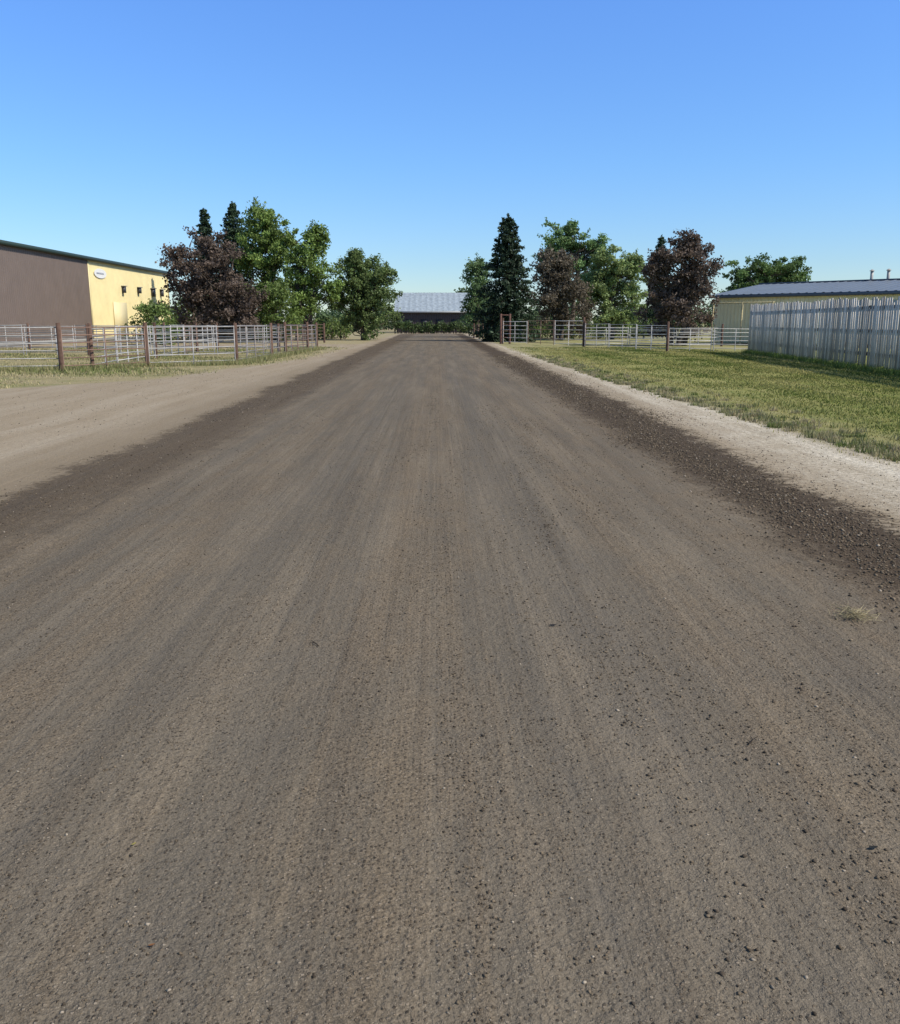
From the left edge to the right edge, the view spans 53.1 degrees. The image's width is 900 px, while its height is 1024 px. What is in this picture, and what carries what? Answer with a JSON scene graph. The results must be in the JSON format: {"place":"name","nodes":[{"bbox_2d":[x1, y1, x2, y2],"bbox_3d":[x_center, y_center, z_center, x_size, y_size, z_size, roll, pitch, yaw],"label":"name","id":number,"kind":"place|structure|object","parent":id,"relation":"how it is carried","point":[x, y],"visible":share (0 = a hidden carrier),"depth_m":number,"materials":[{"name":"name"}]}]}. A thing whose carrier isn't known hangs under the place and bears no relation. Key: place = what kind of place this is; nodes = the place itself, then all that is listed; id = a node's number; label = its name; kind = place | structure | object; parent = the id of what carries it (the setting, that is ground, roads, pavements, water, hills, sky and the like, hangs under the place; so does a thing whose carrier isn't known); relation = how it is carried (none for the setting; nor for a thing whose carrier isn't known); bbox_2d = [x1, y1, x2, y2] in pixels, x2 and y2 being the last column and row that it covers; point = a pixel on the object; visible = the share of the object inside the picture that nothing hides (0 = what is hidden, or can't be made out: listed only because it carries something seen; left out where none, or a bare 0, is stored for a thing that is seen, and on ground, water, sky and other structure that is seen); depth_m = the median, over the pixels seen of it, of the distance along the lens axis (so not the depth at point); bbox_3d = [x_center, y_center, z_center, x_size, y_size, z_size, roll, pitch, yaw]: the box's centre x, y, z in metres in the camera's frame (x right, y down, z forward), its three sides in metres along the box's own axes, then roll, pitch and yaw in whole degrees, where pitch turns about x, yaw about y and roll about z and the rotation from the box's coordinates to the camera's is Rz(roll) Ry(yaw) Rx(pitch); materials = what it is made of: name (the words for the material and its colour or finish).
{"place":"outdoors","nodes":[
{"label":"outdoors","id":0,"kind":"place"},
{"bbox_2d":[394,293,472,332],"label":"barn","id":1,"kind":"structure","parent":0,"point":[421,308],"depth_m":147.15,"materials":[{"name":"paint"}]},
{"bbox_2d":[0,334,899,1023],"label":"road","id":2,"kind":"structure","parent":0,"point":[400,896],"depth_m":3.73,"materials":[{"name":"grey gravel"}]},
{"bbox_2d":[825,603,887,621],"bbox_3d":[2.238,0.553,5.033,0.265,0.055,0.357,-11,16,-42],"label":"straw tuft","id":3,"kind":"object","parent":2,"relation":"on","point":[856,614],"visible":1,"depth_m":5.00,"materials":[{"name":"beige plant"}]},
{"bbox_2d":[0,0,899,322],"label":"sky","id":4,"kind":"structure","parent":0,"point":[408,130],"materials":[{"name":"blue"}]},
{"bbox_2d":[63,323,899,443],"bbox_3d":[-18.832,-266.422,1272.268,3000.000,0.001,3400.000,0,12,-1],"label":"ground","id":5,"kind":"structure","parent":0,"point":[353,339],"depth_m":29.66,"materials":[{"name":"green plant"}]},
{"bbox_2d":[0,336,140,345],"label":"foundation","id":6,"kind":"object","parent":5,"relation":"on","point":[94,340],"visible":0.25,"depth_m":73.54,"materials":[{"name":"concrete"}]},
{"bbox_2d":[0,245,92,340],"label":"brown wall","id":7,"kind":"structure","parent":6,"relation":"on","point":[37,288],"depth_m":68.36,"materials":[{"name":"metal"}]},
{"bbox_2d":[88,260,169,337],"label":"yellow wall","id":8,"kind":"structure","parent":6,"relation":"on","point":[106,292],"depth_m":85.14,"materials":[{"name":"paint"}]},
{"bbox_2d":[94,269,105,277],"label":"sign","id":9,"kind":"object","parent":8,"relation":"attached to","point":[99,273],"visible":1,"depth_m":80.12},
{"bbox_2d":[113,286,164,336],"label":"vents and doors","id":10,"kind":"object","parent":8,"relation":"attached to","point":[120,314],"visible":0.87,"depth_m":85.70,"materials":[{"name":"beige metal"}]},
{"bbox_2d":[0,322,238,370],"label":"livestock fence","id":11,"kind":"object","parent":5,"relation":"on","point":[60,350],"visible":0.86,"depth_m":32.71,"materials":[{"name":"metal"}]},
{"bbox_2d":[0,324,280,355],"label":"livestock fence","id":12,"kind":"object","parent":5,"relation":"on","point":[183,331],"visible":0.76,"depth_m":45.27,"materials":[{"name":"metal"}]},
{"bbox_2d":[124,296,180,344],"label":"caragana shrub","id":13,"kind":"object","parent":5,"relation":"on","point":[152,310],"visible":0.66,"depth_m":66.68,"materials":[{"name":"green plant"}]},
{"bbox_2d":[87,322,218,366],"bbox_3d":[-13.648,-8.385,44.027,0.160,1.753,24.185,-1,12,-4],"label":"livestock fence","id":14,"kind":"object","parent":5,"relation":"on","point":[155,338],"visible":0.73,"depth_m":40.44,"materials":[{"name":"metal"}]},
{"bbox_2d":[0,322,315,348],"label":"livestock fence","id":15,"kind":"object","parent":5,"relation":"on","point":[97,346],"visible":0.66,"depth_m":55.90,"materials":[{"name":"metal"}]},
{"bbox_2d":[0,344,363,455],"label":"gravel lot","id":16,"kind":"structure","parent":5,"relation":"on","point":[67,390],"depth_m":21.89,"materials":[{"name":"beige gravel"}]},
{"bbox_2d":[0,345,346,388],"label":"roadside grass","id":17,"kind":"structure","parent":16,"relation":"on","point":[135,368],"depth_m":35.63,"materials":[{"name":"green plant"}]},
{"bbox_2d":[171,297,195,317],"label":"caragana shrub","id":18,"kind":"object","parent":5,"relation":"on","point":[178,304],"visible":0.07,"depth_m":103.46,"materials":[{"name":"green plant"}]},
{"bbox_2d":[178,208,218,338],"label":"spruce tree","id":19,"kind":"object","parent":5,"relation":"on","point":[205,227],"visible":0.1,"depth_m":91.30,"materials":[{"name":"green plant"}]},
{"bbox_2d":[148,226,269,342],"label":"chokecherry tree","id":20,"kind":"object","parent":5,"relation":"on","point":[200,285],"visible":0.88,"depth_m":72.75,"materials":[{"name":"brown plant"}]},
{"bbox_2d":[201,201,265,339],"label":"spruce tree","id":21,"kind":"object","parent":5,"relation":"on","point":[230,224],"visible":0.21,"depth_m":85.58,"materials":[{"name":"green plant"}]},
{"bbox_2d":[156,314,352,339],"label":"shrub row","id":22,"kind":"object","parent":5,"relation":"on","point":[334,325],"visible":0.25,"depth_m":90.16,"materials":[{"name":"green plant"}]},
{"bbox_2d":[229,196,299,339],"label":"poplar tree","id":23,"kind":"object","parent":5,"relation":"on","point":[270,239],"visible":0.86,"depth_m":81.57,"materials":[{"name":"green plant"}]},
{"bbox_2d":[243,278,306,341],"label":"shrub","id":24,"kind":"object","parent":5,"relation":"on","point":[281,295],"visible":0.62,"depth_m":76.53,"materials":[{"name":"green plant"}]},
{"bbox_2d":[237,322,317,358],"bbox_3d":[-8.431,-8.804,45.958,0.160,1.777,20.364,0,12,1],"label":"livestock fence","id":25,"kind":"object","parent":5,"relation":"on","point":[271,337],"visible":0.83,"depth_m":45.57,"materials":[{"name":"metal"}]},
{"bbox_2d":[237,323,324,342],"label":"livestock fence","id":26,"kind":"object","parent":5,"relation":"on","point":[323,334],"visible":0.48,"depth_m":73.41,"materials":[{"name":"metal"}]},
{"bbox_2d":[275,219,344,340],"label":"poplar tree","id":27,"kind":"object","parent":5,"relation":"on","point":[307,285],"visible":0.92,"depth_m":80.50,"materials":[{"name":"green plant"}]},
{"bbox_2d":[322,247,403,339],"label":"deciduous tree","id":28,"kind":"object","parent":5,"relation":"on","point":[364,290],"visible":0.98,"depth_m":83.65,"materials":[{"name":"green plant"}]},
{"bbox_2d":[170,285,714,331],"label":"distant treeline","id":29,"kind":"object","parent":5,"relation":"on","point":[328,314],"visible":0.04,"depth_m":192.18,"materials":[{"name":"green plant"}]},
{"bbox_2d":[390,319,545,333],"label":"hedge","id":30,"kind":"object","parent":5,"relation":"on","point":[409,326],"visible":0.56,"depth_m":134.92,"materials":[{"name":"green plant"}]},
{"bbox_2d":[459,250,492,337],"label":"willow tree","id":31,"kind":"object","parent":5,"relation":"on","point":[473,271],"visible":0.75,"depth_m":97.38,"materials":[{"name":"green plant"}]},
{"bbox_2d":[473,320,492,338],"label":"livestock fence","id":32,"kind":"object","parent":5,"relation":"on","point":[474,327],"visible":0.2,"depth_m":94.01,"materials":[{"name":"metal"}]},
{"bbox_2d":[500,314,510,343],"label":"gate frame","id":33,"kind":"object","parent":5,"relation":"on","point":[501,324],"visible":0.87,"depth_m":70.06,"materials":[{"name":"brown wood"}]},
{"bbox_2d":[468,213,546,341],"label":"spruce tree","id":34,"kind":"object","parent":5,"relation":"on","point":[506,266],"visible":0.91,"depth_m":76.82,"materials":[{"name":"green plant"}]},
{"bbox_2d":[502,317,584,346],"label":"livestock fence","id":35,"kind":"object","parent":5,"relation":"on","point":[540,338],"visible":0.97,"depth_m":66.00,"materials":[{"name":"metal"}]},
{"bbox_2d":[524,244,596,339],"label":"chokecherry tree","id":36,"kind":"object","parent":5,"relation":"on","point":[555,279],"visible":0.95,"depth_m":82.82,"materials":[{"name":"brown plant"}]},
{"bbox_2d":[532,217,611,337],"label":"maple tree","id":37,"kind":"object","parent":5,"relation":"on","point":[567,241],"visible":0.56,"depth_m":96.75,"materials":[{"name":"green plant"}]},
{"bbox_2d":[521,317,656,338],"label":"shrub row","id":38,"kind":"object","parent":5,"relation":"on","point":[642,329],"visible":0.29,"depth_m":93.44,"materials":[{"name":"green plant"}]},
{"bbox_2d":[572,244,647,339],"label":"willow tree","id":39,"kind":"object","parent":5,"relation":"on","point":[617,278],"visible":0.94,"depth_m":86.81,"materials":[{"name":"green plant"}]},
{"bbox_2d":[583,321,669,350],"bbox_3d":[10.933,-11.173,57.033,0.154,1.844,11.275,-4,12,-16],"label":"livestock fence","id":40,"kind":"object","parent":5,"relation":"on","point":[651,334],"visible":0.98,"depth_m":56.02,"materials":[{"name":"metal"}]},
{"bbox_2d":[586,324,723,345],"bbox_3d":[14.360,-12.559,64.003,9.762,1.682,0.156,2,12,11],"label":"livestock fence","id":41,"kind":"object","parent":5,"relation":"on","point":[698,334],"visible":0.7,"depth_m":64.01,"materials":[{"name":"metal"}]},
{"bbox_2d":[638,234,679,335],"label":"spruce tree","id":42,"kind":"object","parent":5,"relation":"on","point":[661,241],"visible":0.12,"depth_m":108.71,"materials":[{"name":"green plant"}]},
{"bbox_2d":[630,228,725,345],"bbox_3d":[16.287,-15.997,64.166,6.189,8.368,5.544,0,12,-1],"label":"chokecherry tree","id":43,"kind":"object","parent":5,"relation":"on","point":[684,292],"visible":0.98,"depth_m":63.60,"materials":[{"name":"brown plant"}]},
{"bbox_2d":[470,334,899,498],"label":"gravel shoulder","id":44,"kind":"object","parent":5,"relation":"on","point":[858,472],"visible":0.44,"depth_m":13.26},
{"bbox_2d":[499,346,899,464],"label":"lawn grass","id":45,"kind":"structure","parent":5,"relation":"on","point":[828,436],"depth_m":24.66,"materials":[{"name":"green plant"}]},
{"bbox_2d":[668,328,748,350],"bbox_3d":[15.092,-9.947,51.686,5.270,1.650,0.160,1,12,4],"label":"livestock fence","id":46,"kind":"object","parent":5,"relation":"on","point":[690,336],"visible":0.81,"depth_m":51.71,"materials":[{"name":"metal"}]},
{"bbox_2d":[710,301,774,344],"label":"lean to posts","id":47,"kind":"object","parent":5,"relation":"on","point":[773,302],"visible":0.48,"depth_m":65.87,"materials":[{"name":"brown wood"}]},
{"bbox_2d":[719,252,812,292],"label":"maple tree","id":48,"kind":"object","parent":5,"relation":"on","point":[765,272],"visible":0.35,"depth_m":116.89,"materials":[{"name":"green plant"}]},
{"bbox_2d":[713,293,899,342],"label":"walls","id":49,"kind":"structure","parent":5,"relation":"on","point":[728,316],"depth_m":66.94,"materials":[{"name":"metal"}]},
{"bbox_2d":[713,280,899,294],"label":"roof","id":50,"kind":"structure","parent":49,"relation":"on","point":[858,286],"depth_m":65.63,"materials":[{"name":"paint"}]},
{"bbox_2d":[709,278,899,297],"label":"trim","id":51,"kind":"structure","parent":50,"relation":"attached to","point":[815,294],"depth_m":64.01,"materials":[{"name":"grey metal"}]},
{"bbox_2d":[870,269,890,278],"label":"roof vents","id":52,"kind":"object","parent":50,"relation":"on","point":[872,273],"visible":0.94,"depth_m":65.67,"materials":[{"name":"silver metal"}]},
{"bbox_2d":[790,300,895,343],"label":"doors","id":53,"kind":"structure","parent":49,"relation":"attached to","point":[870,302],"depth_m":60.09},
{"bbox_2d":[748,296,899,369],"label":"board fence","id":54,"kind":"object","parent":5,"relation":"on","point":[766,325],"visible":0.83,"depth_m":35.49,"materials":[{"name":"grey wood"}]},
{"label":"roof","id":55,"kind":"object","parent":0,"visible":0},
{"bbox_2d":[0,240,170,337],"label":"trim","id":56,"kind":"structure","parent":55,"relation":"attached to","point":[31,247],"depth_m":76.06,"materials":[{"name":"metal"}]}
]}

